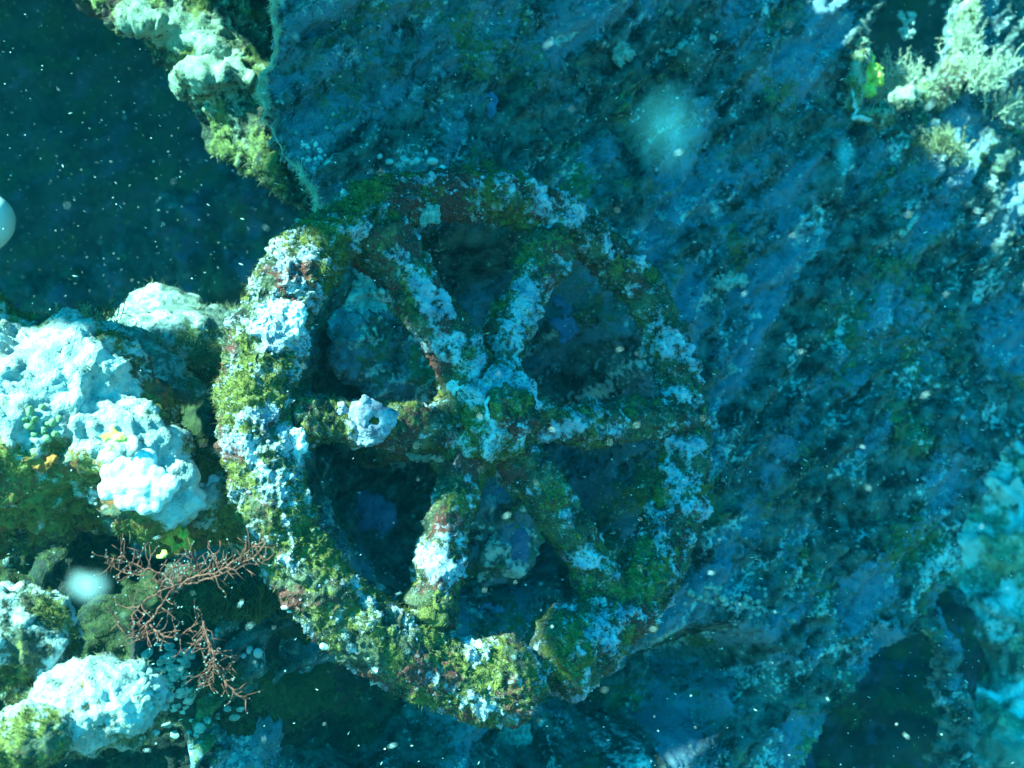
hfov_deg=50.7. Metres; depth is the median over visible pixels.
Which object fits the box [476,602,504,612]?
sponge
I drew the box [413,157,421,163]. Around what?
barnacle
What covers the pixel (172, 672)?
spotted colony
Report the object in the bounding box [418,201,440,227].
coral colony
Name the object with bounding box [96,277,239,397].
boulder
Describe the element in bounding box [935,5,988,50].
hydroid tuft
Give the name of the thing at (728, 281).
coral colony
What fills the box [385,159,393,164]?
barnacle
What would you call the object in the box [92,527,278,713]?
sea fan
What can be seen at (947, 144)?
hydroid tuft
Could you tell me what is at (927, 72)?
hydroid tuft
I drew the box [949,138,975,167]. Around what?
hydroid tuft
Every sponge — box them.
[30,454,58,474]
[100,427,127,442]
[156,550,168,558]
[158,525,194,556]
[337,395,398,447]
[345,490,397,538]
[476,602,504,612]
[484,483,504,495]
[505,522,529,565]
[549,296,579,344]
[861,52,883,97]
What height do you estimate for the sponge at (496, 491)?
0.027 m
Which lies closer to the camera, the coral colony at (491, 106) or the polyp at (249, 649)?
the polyp at (249, 649)
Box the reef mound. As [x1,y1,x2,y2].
[0,394,470,767]
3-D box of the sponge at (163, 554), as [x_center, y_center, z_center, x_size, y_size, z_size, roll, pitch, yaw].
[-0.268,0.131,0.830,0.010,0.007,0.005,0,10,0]
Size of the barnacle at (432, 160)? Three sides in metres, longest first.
0.012 x 0.007 x 0.007 m
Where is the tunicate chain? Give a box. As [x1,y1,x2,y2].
[682,581,795,622]
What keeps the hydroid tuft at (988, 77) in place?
attached to the encrusted lip
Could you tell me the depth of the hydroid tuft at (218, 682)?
0.97 m
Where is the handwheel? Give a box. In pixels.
[208,161,714,730]
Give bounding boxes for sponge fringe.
[851,0,967,125]
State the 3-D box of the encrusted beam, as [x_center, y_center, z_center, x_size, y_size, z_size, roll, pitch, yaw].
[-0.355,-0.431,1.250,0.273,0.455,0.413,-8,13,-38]
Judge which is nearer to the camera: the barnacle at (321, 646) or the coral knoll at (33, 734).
the coral knoll at (33, 734)
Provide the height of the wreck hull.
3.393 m
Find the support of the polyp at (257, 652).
on the wreck wall
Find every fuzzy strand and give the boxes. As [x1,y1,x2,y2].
[252,0,322,204]
[306,179,324,212]
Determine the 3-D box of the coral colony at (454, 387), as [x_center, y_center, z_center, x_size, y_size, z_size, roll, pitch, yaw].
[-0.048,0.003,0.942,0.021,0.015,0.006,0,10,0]
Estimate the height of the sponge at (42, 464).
0.019 m
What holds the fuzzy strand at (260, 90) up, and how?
hanging from the wreck wall
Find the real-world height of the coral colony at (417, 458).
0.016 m
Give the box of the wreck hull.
[0,0,1023,569]
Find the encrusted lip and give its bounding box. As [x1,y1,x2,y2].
[837,0,985,129]
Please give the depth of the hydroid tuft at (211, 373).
1.05 m
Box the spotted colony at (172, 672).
[131,642,205,712]
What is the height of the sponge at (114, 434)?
0.011 m
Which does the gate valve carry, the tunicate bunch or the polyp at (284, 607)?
the tunicate bunch
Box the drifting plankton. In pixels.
[3,0,1023,767]
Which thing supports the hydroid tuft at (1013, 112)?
attached to the wreck wall
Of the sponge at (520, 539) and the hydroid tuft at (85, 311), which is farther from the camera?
the sponge at (520, 539)
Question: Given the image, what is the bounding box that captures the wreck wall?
[187,0,1023,767]
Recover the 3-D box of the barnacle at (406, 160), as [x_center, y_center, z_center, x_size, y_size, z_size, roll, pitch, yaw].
[-0.115,-0.242,1.171,0.010,0.006,0.006,-3,7,-20]
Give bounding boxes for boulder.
[0,162,313,320]
[33,310,208,413]
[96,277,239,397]
[948,440,1023,767]
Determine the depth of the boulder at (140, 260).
2.30 m
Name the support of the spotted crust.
on the reef mound
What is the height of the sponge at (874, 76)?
0.062 m
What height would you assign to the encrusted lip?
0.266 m
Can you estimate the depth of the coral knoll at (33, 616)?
0.77 m
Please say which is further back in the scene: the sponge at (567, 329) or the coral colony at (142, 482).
the sponge at (567, 329)
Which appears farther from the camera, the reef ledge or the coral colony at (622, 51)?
the coral colony at (622, 51)
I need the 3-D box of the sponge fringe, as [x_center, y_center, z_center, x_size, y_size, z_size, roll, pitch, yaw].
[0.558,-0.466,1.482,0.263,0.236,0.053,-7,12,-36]
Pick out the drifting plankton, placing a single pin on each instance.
(537, 344)
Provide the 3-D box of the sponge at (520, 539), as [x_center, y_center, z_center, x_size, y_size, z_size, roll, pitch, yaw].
[0.004,0.179,1.196,0.033,0.057,0.017,0,10,0]
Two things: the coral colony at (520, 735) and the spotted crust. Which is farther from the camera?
the coral colony at (520, 735)
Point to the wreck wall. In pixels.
(879, 284)
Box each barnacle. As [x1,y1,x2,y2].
[319,642,328,649]
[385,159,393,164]
[403,158,409,162]
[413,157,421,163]
[427,157,437,164]
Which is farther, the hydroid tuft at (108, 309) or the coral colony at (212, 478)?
the hydroid tuft at (108, 309)
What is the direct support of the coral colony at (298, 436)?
attached to the handwheel
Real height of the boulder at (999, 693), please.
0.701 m
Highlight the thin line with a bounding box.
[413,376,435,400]
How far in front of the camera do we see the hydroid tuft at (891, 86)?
1.52 m
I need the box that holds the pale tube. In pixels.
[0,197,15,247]
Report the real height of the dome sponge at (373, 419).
0.045 m
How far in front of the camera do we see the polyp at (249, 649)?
1.04 m
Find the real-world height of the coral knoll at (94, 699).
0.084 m
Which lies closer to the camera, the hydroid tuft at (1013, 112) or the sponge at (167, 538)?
the sponge at (167, 538)
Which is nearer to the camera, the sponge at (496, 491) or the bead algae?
the bead algae
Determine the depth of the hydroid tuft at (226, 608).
0.98 m
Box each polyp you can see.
[246,646,252,653]
[253,648,262,657]
[281,605,288,609]
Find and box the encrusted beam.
[73,0,313,211]
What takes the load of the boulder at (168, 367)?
on the reef mound
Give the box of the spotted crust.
[138,702,244,739]
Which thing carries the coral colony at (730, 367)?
attached to the wreck wall
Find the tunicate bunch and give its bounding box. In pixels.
[352,277,388,301]
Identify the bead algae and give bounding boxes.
[22,404,62,442]
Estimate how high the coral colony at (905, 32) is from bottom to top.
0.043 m
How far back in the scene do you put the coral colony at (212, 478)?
0.87 m
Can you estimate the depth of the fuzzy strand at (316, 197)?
1.09 m
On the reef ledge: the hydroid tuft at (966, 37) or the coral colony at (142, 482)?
the coral colony at (142, 482)
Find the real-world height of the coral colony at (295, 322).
0.034 m
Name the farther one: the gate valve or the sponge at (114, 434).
the gate valve
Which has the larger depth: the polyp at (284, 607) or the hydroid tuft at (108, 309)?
the hydroid tuft at (108, 309)
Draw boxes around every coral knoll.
[0,576,86,710]
[0,699,74,767]
[16,648,173,760]
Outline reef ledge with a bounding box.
[0,290,255,574]
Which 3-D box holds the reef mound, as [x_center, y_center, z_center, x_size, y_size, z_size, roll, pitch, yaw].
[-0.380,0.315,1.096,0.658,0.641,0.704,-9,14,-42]
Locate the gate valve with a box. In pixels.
[322,264,544,587]
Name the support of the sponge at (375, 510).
attached to the wreck wall
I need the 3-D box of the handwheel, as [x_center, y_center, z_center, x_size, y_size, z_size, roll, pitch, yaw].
[-0.020,0.044,0.989,0.415,0.492,0.382,2,10,9]
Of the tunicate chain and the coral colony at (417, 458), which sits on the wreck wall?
the tunicate chain
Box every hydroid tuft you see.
[54,301,117,326]
[95,286,126,321]
[155,565,293,628]
[169,652,254,712]
[186,357,221,388]
[861,45,924,105]
[897,58,968,86]
[911,121,966,160]
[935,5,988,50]
[935,32,1023,97]
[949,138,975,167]
[982,86,1023,122]
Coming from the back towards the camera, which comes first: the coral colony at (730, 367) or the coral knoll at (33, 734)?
the coral colony at (730, 367)
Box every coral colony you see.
[97,448,180,515]
[198,474,220,486]
[271,298,307,339]
[288,426,308,467]
[406,453,431,462]
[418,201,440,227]
[446,379,463,395]
[480,91,498,119]
[499,722,532,747]
[611,39,635,67]
[711,270,748,291]
[725,361,741,378]
[897,10,916,40]

